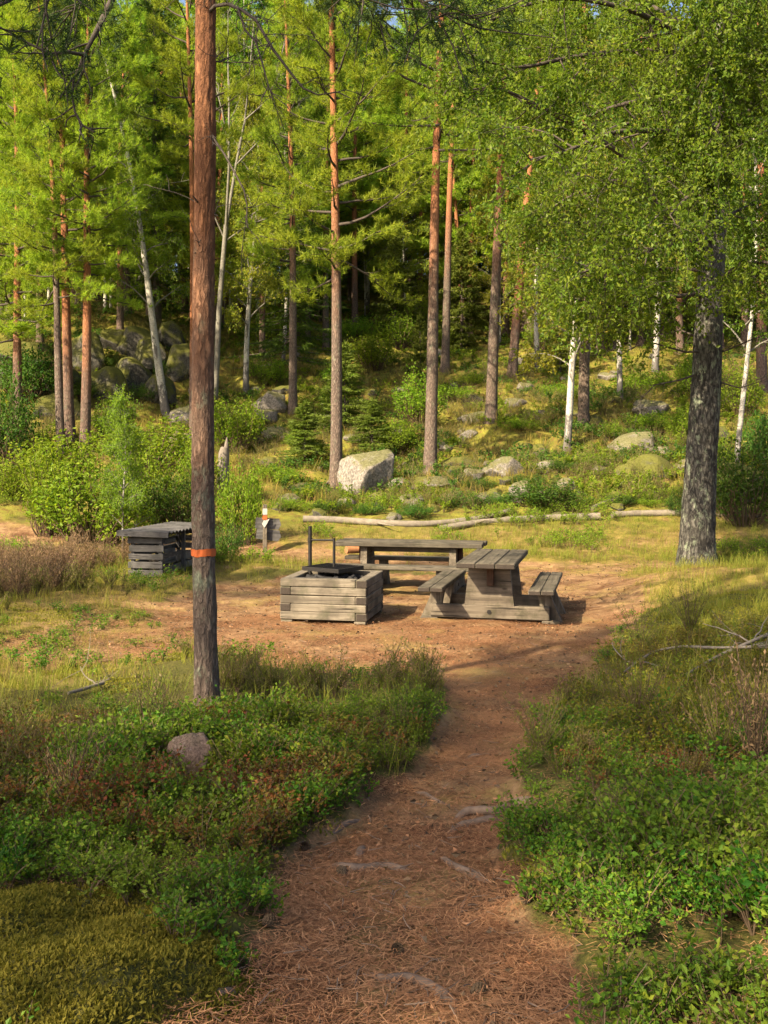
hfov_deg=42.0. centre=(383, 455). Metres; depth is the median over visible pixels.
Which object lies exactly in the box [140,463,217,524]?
shrub
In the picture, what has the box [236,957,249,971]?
pine cone
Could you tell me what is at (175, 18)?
pine tree
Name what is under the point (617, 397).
stone
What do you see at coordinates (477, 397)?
stone
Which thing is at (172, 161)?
pine tree
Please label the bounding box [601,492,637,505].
shrub
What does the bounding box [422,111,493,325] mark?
birch tree
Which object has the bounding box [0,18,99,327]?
pine tree
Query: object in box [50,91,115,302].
pine tree
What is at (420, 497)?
stone
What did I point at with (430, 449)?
pine tree
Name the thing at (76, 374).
boulder
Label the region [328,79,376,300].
spruce tree
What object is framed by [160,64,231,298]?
spruce tree
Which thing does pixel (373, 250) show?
pine tree
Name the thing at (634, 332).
shrub
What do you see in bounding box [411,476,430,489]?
stone
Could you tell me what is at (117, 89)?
birch tree
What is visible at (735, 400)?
shrub
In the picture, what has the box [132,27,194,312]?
pine tree
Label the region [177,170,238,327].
pine tree
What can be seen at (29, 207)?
pine tree
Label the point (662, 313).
pine tree
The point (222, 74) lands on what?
pine tree
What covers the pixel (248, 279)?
birch tree
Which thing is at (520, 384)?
stone
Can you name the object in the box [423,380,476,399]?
shrub
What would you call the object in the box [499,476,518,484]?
stone
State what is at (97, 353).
boulder
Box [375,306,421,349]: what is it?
shrub
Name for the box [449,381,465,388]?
rock
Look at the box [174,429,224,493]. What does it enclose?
shrub
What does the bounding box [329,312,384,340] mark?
shrub
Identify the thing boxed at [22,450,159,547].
shrub
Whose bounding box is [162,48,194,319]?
pine tree
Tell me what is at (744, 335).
pine tree
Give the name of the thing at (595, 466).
stone
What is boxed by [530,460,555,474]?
rock
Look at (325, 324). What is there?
pine tree
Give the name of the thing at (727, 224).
pine tree
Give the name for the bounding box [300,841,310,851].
pine cone
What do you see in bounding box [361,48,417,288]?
spruce tree
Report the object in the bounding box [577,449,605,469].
shrub
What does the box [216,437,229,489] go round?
stump
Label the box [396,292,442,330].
shrub
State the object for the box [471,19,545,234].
pine tree
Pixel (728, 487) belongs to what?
shrub
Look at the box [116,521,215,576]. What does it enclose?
woodshed
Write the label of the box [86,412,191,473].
shrub
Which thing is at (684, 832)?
bilberry cover
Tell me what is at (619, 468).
stone
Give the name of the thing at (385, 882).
stone
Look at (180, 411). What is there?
rock
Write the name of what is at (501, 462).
rock
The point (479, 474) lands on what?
stone
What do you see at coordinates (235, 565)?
short yellow grass
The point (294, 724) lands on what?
bilberry cover
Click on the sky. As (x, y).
(394, 19)
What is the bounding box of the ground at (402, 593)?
[0,275,767,1023]
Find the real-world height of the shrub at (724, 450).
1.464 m
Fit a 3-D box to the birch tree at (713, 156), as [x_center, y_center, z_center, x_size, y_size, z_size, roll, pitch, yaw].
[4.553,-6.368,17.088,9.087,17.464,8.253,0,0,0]
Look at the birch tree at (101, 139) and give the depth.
43.52 m
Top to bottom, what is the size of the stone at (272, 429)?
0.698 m
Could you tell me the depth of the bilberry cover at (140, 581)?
9.03 m
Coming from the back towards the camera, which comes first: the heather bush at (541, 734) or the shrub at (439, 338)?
the shrub at (439, 338)
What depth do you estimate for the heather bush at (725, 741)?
5.55 m
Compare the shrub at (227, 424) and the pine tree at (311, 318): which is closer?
the shrub at (227, 424)
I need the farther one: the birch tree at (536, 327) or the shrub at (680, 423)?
the birch tree at (536, 327)
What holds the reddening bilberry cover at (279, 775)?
on the ground at (402, 593)
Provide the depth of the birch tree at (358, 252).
58.67 m
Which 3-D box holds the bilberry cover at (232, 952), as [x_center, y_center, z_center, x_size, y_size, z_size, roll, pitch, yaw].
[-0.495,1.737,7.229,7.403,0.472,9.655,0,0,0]
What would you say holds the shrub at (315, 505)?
on the ground at (402, 593)
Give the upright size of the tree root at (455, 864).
0.077 m
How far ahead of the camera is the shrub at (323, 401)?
36.84 m
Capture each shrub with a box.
[0,336,73,401]
[0,361,46,472]
[0,454,40,500]
[0,534,55,550]
[1,321,50,341]
[3,424,114,491]
[13,442,82,536]
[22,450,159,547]
[43,342,62,357]
[44,377,99,400]
[72,327,107,337]
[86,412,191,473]
[91,386,125,438]
[102,353,127,366]
[108,434,190,521]
[118,381,158,402]
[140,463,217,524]
[152,360,175,374]
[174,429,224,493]
[214,387,224,408]
[214,392,270,453]
[215,455,263,546]
[215,515,249,560]
[235,470,265,496]
[249,354,288,385]
[250,299,303,349]
[256,462,308,481]
[265,494,314,510]
[285,429,315,448]
[289,480,332,500]
[309,496,352,512]
[316,376,345,412]
[321,363,356,386]
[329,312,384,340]
[347,329,401,370]
[352,500,388,515]
[374,414,421,453]
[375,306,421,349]
[389,359,450,426]
[395,502,434,517]
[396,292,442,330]
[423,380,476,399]
[426,484,460,496]
[435,491,495,508]
[438,320,455,347]
[446,468,463,478]
[451,368,485,385]
[459,477,499,490]
[485,490,516,505]
[495,417,542,429]
[500,471,590,510]
[507,473,546,485]
[521,311,556,349]
[534,379,591,398]
[539,456,578,471]
[561,493,596,506]
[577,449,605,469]
[592,418,627,440]
[594,319,647,344]
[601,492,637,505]
[609,365,676,391]
[620,410,673,431]
[636,495,669,506]
[662,403,688,440]
[663,486,682,516]
[673,344,730,394]
[716,425,767,527]
[717,429,737,463]
[721,358,765,418]
[730,402,767,467]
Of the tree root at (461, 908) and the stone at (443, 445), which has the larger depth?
the stone at (443, 445)
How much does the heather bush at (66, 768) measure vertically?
0.525 m
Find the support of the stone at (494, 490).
on the ground at (402, 593)
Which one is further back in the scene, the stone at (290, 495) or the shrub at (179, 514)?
the stone at (290, 495)
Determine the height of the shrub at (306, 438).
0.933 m
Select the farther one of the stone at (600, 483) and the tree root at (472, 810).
the stone at (600, 483)
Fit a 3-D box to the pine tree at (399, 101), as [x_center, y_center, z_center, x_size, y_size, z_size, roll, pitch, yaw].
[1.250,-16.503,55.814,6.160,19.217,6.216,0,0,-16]
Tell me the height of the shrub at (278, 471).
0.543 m
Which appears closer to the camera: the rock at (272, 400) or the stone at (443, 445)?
the stone at (443, 445)
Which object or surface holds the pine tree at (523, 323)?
on the ground at (402, 593)
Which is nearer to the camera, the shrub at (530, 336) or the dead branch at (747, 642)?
the dead branch at (747, 642)
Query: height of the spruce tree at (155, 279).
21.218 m
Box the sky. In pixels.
[115,0,696,272]
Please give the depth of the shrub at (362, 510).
23.27 m
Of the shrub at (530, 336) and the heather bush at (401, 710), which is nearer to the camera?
the heather bush at (401, 710)
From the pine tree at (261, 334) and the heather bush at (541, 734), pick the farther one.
the pine tree at (261, 334)
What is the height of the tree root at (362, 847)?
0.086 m
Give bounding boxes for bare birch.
[173,1,317,402]
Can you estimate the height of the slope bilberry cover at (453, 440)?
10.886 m
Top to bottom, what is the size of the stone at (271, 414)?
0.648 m
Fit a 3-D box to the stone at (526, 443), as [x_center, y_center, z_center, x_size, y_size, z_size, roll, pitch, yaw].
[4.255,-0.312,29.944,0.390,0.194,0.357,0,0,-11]
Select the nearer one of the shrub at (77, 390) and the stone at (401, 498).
the stone at (401, 498)
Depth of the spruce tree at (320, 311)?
60.05 m
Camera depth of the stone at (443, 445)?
29.87 m
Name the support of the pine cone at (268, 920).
on the ground at (402, 593)
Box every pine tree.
[0,0,94,418]
[0,0,125,453]
[0,0,152,441]
[0,0,159,454]
[0,0,553,707]
[0,1,122,342]
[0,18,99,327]
[0,21,81,321]
[0,63,55,313]
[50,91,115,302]
[57,17,189,329]
[70,0,141,304]
[83,0,176,313]
[95,236,103,300]
[113,81,182,318]
[115,0,272,433]
[124,1,185,320]
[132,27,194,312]
[149,16,283,344]
[156,1,185,275]
[158,72,183,297]
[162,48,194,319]
[170,0,194,165]
[170,18,248,324]
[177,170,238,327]
[215,68,311,358]
[229,35,347,332]
[230,0,350,414]
[230,36,296,313]
[232,0,440,490]
[234,50,252,320]
[247,0,350,335]
[293,0,373,326]
[294,46,351,262]
[295,2,342,342]
[297,1,371,349]
[310,65,351,319]
[315,0,542,473]
[315,4,418,326]
[357,0,461,315]
[368,38,410,194]
[369,2,443,315]
[370,75,409,293]
[397,0,608,423]
[400,0,496,373]
[402,62,493,342]
[408,37,469,242]
[415,36,519,341]
[460,2,577,338]
[470,8,547,331]
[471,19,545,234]
[474,23,547,335]
[482,2,571,379]
[487,23,596,343]
[529,1,650,431]
[532,8,647,348]
[533,2,598,246]
[611,0,685,346]
[626,25,746,354]
[634,0,684,313]
[652,99,695,336]
[663,31,754,348]
[666,0,767,350]
[690,0,767,392]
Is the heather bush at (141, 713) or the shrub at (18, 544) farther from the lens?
the shrub at (18, 544)
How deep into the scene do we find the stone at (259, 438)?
33.33 m
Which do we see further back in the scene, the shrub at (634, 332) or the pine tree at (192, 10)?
the pine tree at (192, 10)
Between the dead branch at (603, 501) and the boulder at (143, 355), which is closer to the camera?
the dead branch at (603, 501)
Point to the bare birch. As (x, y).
(224, 233)
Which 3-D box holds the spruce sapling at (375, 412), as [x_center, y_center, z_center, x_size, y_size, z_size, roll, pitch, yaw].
[-0.344,-0.865,30.997,1.929,2.036,1.961,0,0,15]
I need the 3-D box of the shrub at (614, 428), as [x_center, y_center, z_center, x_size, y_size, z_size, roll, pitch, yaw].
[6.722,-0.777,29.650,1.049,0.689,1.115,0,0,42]
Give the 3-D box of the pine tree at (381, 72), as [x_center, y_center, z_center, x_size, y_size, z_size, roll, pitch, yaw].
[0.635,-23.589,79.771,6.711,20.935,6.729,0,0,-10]
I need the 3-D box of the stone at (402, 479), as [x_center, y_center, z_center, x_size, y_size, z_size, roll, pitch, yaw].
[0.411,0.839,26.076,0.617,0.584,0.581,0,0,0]
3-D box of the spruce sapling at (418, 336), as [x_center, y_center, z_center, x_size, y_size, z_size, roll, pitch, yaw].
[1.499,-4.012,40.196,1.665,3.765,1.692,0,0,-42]
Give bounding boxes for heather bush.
[15,708,117,806]
[104,665,179,723]
[133,668,194,713]
[379,696,414,732]
[501,684,577,754]
[600,648,670,728]
[611,599,666,650]
[658,575,719,636]
[673,669,759,763]
[694,640,767,761]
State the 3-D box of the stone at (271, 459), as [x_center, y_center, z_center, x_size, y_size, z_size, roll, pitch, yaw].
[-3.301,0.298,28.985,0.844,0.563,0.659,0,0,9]
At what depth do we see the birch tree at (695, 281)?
48.32 m
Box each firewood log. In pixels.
[149,557,170,563]
[345,546,358,553]
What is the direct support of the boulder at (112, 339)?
on the ground at (402, 593)
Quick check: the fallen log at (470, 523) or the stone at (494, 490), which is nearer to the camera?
the fallen log at (470, 523)
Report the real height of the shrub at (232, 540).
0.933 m
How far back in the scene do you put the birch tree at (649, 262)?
49.98 m
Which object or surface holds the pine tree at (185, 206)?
on the ground at (402, 593)
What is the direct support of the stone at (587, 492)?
on the ground at (402, 593)
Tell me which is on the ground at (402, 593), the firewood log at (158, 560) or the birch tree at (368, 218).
the birch tree at (368, 218)
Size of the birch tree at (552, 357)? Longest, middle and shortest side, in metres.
12.425 x 4.737 x 4.379 m
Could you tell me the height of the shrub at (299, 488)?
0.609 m
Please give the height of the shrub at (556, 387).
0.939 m
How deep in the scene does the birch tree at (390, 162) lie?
70.90 m
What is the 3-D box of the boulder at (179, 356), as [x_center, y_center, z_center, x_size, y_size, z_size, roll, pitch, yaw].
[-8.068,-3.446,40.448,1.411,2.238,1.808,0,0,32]
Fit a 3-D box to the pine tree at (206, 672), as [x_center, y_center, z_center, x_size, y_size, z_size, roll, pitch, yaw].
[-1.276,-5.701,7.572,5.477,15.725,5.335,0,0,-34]
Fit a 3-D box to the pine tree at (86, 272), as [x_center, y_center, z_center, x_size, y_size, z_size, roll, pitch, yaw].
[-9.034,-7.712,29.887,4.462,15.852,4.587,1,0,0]
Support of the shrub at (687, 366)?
on the ground at (402, 593)
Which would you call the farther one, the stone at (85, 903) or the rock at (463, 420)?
the rock at (463, 420)
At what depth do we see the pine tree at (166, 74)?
68.29 m
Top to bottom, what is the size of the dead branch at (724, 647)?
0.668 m
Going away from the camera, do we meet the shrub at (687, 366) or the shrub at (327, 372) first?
the shrub at (687, 366)
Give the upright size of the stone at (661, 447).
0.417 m
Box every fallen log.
[303,508,511,526]
[439,513,600,530]
[610,510,680,517]
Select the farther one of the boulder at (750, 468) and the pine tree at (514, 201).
the pine tree at (514, 201)
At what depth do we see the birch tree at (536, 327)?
47.11 m
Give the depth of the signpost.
19.76 m
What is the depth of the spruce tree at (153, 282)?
73.89 m
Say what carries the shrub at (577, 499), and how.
on the ground at (402, 593)
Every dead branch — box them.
[52,634,115,694]
[590,480,631,508]
[612,638,767,675]
[685,611,767,674]
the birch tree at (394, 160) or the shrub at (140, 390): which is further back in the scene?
the birch tree at (394, 160)
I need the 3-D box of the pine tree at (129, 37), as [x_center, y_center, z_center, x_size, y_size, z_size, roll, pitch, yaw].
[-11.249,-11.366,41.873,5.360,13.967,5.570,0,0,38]
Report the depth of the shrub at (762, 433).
27.68 m
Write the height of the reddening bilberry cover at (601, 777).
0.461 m
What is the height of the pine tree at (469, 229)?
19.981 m
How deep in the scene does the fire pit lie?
11.97 m
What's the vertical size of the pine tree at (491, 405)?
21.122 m
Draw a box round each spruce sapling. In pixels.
[275,398,329,466]
[308,341,372,436]
[346,395,401,453]
[368,228,420,343]
[401,311,438,395]
[438,225,489,355]
[535,304,578,378]
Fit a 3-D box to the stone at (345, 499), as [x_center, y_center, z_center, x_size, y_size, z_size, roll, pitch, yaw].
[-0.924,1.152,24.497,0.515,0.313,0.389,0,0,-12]
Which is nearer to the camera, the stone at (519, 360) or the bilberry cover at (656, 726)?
the bilberry cover at (656, 726)
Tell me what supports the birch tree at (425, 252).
on the ground at (402, 593)
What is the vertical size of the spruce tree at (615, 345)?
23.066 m
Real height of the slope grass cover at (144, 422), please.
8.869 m
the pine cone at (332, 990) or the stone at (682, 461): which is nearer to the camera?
the pine cone at (332, 990)
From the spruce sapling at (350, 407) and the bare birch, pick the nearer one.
the spruce sapling at (350, 407)
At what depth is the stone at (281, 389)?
38.70 m
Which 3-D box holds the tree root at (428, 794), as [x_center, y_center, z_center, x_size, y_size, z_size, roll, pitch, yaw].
[0.258,1.903,5.541,0.055,0.051,0.295,0,0,-40]
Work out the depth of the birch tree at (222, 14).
57.22 m
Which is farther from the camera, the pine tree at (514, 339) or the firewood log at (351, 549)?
the pine tree at (514, 339)
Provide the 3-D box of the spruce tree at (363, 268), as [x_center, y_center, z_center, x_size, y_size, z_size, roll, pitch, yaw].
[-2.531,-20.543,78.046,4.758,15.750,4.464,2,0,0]
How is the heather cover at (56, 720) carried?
on the ground at (402, 593)
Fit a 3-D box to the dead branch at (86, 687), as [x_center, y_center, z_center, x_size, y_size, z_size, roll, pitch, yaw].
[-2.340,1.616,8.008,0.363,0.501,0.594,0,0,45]
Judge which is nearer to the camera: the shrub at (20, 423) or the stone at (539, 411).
the shrub at (20, 423)
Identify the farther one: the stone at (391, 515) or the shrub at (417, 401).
the shrub at (417, 401)
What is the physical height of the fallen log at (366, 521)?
0.384 m
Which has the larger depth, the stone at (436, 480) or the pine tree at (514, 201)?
the pine tree at (514, 201)
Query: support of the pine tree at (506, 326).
on the ground at (402, 593)
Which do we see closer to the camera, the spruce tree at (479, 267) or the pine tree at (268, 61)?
the pine tree at (268, 61)
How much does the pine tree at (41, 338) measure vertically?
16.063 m
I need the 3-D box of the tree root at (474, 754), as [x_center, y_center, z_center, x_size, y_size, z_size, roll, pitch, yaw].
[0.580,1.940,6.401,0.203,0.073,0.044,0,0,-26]
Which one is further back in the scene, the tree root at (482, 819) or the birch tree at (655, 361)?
the birch tree at (655, 361)
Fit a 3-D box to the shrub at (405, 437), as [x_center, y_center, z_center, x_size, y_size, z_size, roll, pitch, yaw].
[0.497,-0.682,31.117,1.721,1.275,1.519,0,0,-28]
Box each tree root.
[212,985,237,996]
[325,862,411,872]
[332,819,360,833]
[354,845,366,858]
[369,972,463,1011]
[415,791,446,804]
[440,856,489,882]
[447,815,501,833]
[452,895,467,925]
[453,796,537,819]
[465,753,484,758]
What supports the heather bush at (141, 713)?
on the ground at (402, 593)
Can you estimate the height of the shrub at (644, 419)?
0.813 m
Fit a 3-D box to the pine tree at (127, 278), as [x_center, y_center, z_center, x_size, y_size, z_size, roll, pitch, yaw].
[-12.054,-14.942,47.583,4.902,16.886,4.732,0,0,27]
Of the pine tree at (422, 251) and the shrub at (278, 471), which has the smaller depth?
the shrub at (278, 471)
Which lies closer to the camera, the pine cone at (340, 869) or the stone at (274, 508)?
the pine cone at (340, 869)
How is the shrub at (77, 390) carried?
on the ground at (402, 593)
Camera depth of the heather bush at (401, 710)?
6.64 m
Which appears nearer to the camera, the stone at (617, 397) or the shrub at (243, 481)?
the shrub at (243, 481)
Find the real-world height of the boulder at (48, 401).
1.270 m
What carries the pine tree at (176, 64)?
on the ground at (402, 593)
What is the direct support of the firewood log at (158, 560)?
on the firewood log
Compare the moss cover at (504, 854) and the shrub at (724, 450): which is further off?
the shrub at (724, 450)
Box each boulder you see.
[0,341,53,371]
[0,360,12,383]
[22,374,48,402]
[32,394,80,419]
[42,369,80,394]
[72,332,105,373]
[91,366,131,401]
[99,329,124,349]
[115,357,151,394]
[117,326,159,356]
[134,337,166,372]
[140,375,177,405]
[158,321,185,351]
[165,343,189,381]
[337,449,393,497]
[718,462,763,502]
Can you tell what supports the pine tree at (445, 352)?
on the ground at (402, 593)
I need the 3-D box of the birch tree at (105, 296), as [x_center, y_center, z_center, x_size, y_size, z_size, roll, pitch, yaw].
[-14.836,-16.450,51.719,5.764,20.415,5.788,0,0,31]
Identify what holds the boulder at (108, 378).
on the ground at (402, 593)
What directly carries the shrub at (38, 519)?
on the ground at (402, 593)
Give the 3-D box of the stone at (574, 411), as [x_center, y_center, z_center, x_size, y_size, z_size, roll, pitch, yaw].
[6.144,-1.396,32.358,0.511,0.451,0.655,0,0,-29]
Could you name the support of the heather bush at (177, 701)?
on the ground at (402, 593)
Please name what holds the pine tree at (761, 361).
on the ground at (402, 593)
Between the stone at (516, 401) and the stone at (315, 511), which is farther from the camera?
the stone at (516, 401)
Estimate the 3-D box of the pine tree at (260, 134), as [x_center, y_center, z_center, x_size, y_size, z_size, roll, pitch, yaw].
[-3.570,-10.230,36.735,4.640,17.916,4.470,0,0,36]
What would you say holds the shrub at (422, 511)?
on the ground at (402, 593)
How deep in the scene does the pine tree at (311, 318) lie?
61.30 m
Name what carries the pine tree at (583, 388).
on the ground at (402, 593)
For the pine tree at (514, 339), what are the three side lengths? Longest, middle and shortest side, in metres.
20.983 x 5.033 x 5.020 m
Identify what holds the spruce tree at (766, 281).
on the ground at (402, 593)
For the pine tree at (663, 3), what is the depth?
60.38 m
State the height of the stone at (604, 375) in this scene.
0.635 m
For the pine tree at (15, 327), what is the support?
on the ground at (402, 593)
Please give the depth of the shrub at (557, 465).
26.42 m
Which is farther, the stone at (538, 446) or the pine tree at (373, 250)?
the pine tree at (373, 250)
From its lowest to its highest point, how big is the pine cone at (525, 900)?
0.046 m
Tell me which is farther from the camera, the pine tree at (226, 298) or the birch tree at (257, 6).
the pine tree at (226, 298)
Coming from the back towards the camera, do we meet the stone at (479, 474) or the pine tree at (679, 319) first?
the pine tree at (679, 319)
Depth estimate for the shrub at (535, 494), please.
23.00 m
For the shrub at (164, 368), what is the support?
on the ground at (402, 593)
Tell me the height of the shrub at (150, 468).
2.116 m
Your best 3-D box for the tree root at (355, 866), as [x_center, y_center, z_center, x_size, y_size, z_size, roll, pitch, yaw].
[-0.064,1.801,4.320,0.446,0.105,0.110,0,0,0]
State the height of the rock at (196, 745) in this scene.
0.321 m
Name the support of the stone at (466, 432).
on the ground at (402, 593)
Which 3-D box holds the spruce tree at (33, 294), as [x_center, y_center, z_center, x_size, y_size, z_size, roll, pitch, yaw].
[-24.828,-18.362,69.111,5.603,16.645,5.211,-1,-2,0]
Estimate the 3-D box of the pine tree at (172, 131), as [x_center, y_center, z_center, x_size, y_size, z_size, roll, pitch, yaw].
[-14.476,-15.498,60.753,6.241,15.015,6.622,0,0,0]
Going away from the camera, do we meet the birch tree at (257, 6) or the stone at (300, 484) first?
the stone at (300, 484)
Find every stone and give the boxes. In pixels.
[81,900,89,906]
[247,435,264,447]
[250,409,277,422]
[258,457,279,465]
[261,426,290,441]
[271,385,298,394]
[272,502,289,510]
[277,493,299,501]
[289,482,310,489]
[309,508,326,515]
[337,497,356,505]
[343,433,360,440]
[363,492,388,504]
[368,389,377,395]
[379,877,390,884]
[386,512,402,519]
[388,477,410,489]
[399,493,415,504]
[409,494,423,506]
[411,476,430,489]
[423,476,454,487]
[423,504,440,512]
[437,442,453,451]
[438,457,473,471]
[448,466,463,474]
[457,392,483,403]
[459,429,477,438]
[464,468,483,480]
[487,488,502,495]
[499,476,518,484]
[505,398,526,407]
[516,382,534,391]
[518,357,523,365]
[520,442,532,447]
[528,410,549,419]
[531,444,546,454]
[552,478,577,490]
[573,406,577,416]
[575,487,593,495]
[588,480,606,492]
[590,349,608,356]
[590,418,608,426]
[591,464,606,475]
[597,372,616,380]
[607,431,655,452]
[607,491,626,498]
[610,396,622,402]
[610,503,624,510]
[614,463,637,479]
[657,445,670,456]
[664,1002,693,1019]
[676,459,684,469]
[719,426,729,439]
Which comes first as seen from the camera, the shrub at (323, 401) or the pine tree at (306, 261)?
the shrub at (323, 401)
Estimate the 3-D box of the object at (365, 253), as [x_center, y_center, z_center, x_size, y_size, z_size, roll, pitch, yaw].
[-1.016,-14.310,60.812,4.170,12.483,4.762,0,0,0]
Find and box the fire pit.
[280,526,382,624]
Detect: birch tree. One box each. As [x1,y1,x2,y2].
[0,57,70,316]
[55,0,132,307]
[76,1,163,306]
[90,0,189,416]
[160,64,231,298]
[175,0,250,327]
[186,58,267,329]
[214,66,298,392]
[215,0,312,341]
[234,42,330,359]
[299,117,366,277]
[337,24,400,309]
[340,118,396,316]
[341,69,394,302]
[364,135,444,315]
[372,90,409,299]
[382,94,426,240]
[385,0,767,566]
[410,143,478,321]
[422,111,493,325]
[463,144,526,344]
[494,36,649,454]
[501,145,566,372]
[555,117,609,349]
[590,55,682,398]
[591,126,668,350]
[633,92,696,372]
[659,120,743,310]
[684,13,767,462]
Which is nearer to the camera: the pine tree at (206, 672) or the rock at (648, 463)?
the pine tree at (206, 672)
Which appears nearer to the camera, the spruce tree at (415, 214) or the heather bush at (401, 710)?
the heather bush at (401, 710)
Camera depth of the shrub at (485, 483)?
25.55 m
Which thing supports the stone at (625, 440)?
on the ground at (402, 593)
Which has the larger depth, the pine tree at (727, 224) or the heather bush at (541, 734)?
the pine tree at (727, 224)
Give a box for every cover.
[0,296,767,512]
[0,304,767,514]
[0,304,767,515]
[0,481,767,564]
[0,509,767,776]
[0,523,130,597]
[0,547,767,796]
[0,554,446,703]
[0,564,274,674]
[0,588,767,885]
[0,598,658,1018]
[0,678,767,1023]
[0,696,439,871]
[0,879,300,1023]
[160,690,437,796]
[518,607,767,761]
[550,734,767,1023]
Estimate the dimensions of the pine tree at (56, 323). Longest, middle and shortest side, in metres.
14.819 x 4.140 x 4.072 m
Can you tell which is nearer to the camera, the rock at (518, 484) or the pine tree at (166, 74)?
the rock at (518, 484)
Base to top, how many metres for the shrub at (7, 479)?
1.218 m
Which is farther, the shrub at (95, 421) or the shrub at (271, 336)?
the shrub at (271, 336)
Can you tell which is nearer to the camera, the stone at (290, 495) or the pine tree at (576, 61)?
the stone at (290, 495)
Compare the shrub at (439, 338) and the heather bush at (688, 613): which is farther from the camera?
the shrub at (439, 338)
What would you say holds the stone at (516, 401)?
on the ground at (402, 593)
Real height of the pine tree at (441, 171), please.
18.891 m
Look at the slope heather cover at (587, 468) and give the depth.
31.43 m
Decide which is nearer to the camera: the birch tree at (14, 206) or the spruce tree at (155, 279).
the birch tree at (14, 206)
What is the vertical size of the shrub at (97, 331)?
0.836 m
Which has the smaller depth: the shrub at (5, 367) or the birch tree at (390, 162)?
the shrub at (5, 367)
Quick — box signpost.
[255,504,280,552]
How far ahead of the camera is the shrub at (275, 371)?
39.87 m
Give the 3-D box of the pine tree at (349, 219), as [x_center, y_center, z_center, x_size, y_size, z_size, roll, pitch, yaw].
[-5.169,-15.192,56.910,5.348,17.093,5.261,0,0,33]
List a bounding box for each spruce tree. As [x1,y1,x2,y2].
[13,248,46,299]
[94,0,223,322]
[131,263,177,291]
[220,2,357,370]
[297,255,351,322]
[322,14,372,285]
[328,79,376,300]
[339,101,371,287]
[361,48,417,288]
[369,21,458,302]
[438,83,491,300]
[451,6,549,309]
[580,0,660,349]
[726,47,767,320]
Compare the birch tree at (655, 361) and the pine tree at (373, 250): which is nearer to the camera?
the birch tree at (655, 361)
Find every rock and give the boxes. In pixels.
[167,732,211,776]
[168,405,188,423]
[251,391,286,412]
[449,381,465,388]
[457,411,484,422]
[482,456,523,475]
[509,480,530,502]
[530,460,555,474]
[625,454,676,479]
[632,399,668,417]
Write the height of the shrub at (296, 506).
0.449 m
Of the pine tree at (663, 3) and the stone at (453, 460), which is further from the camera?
the pine tree at (663, 3)
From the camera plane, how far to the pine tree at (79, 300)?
49.62 m
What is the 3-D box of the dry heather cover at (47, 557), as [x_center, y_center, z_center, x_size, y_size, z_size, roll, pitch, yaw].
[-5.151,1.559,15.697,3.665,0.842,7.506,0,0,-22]
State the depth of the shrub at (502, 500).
23.61 m
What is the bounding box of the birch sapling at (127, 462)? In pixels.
[84,384,160,551]
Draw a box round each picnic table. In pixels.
[335,538,487,591]
[418,549,565,624]
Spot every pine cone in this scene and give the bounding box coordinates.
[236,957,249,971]
[262,913,275,927]
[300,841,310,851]
[322,987,338,999]
[336,865,346,876]
[391,942,403,955]
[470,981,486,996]
[520,891,531,903]
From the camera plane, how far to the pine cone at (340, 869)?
4.22 m
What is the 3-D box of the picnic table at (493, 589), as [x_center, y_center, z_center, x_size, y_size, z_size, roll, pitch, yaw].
[1.391,1.634,12.602,1.740,0.756,1.938,0,0,13]
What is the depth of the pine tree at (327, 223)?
50.25 m
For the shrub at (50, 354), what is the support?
on the ground at (402, 593)
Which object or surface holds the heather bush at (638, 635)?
on the ground at (402, 593)
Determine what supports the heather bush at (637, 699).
on the ground at (402, 593)
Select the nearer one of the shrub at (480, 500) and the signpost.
the signpost
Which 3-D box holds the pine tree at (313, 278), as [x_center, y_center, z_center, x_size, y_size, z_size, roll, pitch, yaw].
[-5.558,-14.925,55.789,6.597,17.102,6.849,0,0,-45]
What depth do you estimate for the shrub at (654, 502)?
23.42 m
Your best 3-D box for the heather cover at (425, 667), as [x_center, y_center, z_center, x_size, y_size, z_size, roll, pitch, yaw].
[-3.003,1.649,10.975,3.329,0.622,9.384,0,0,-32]
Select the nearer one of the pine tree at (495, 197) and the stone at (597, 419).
the stone at (597, 419)
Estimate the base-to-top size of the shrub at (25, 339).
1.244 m
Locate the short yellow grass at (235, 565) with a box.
[0,531,767,708]
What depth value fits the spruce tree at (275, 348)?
42.10 m
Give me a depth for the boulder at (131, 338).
41.06 m
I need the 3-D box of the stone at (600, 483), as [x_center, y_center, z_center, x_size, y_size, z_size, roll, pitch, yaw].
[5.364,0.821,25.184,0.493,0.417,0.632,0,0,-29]
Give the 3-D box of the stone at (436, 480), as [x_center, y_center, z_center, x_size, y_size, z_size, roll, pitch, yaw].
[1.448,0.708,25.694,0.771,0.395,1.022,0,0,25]
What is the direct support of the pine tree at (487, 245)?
on the ground at (402, 593)
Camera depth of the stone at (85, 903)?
3.56 m

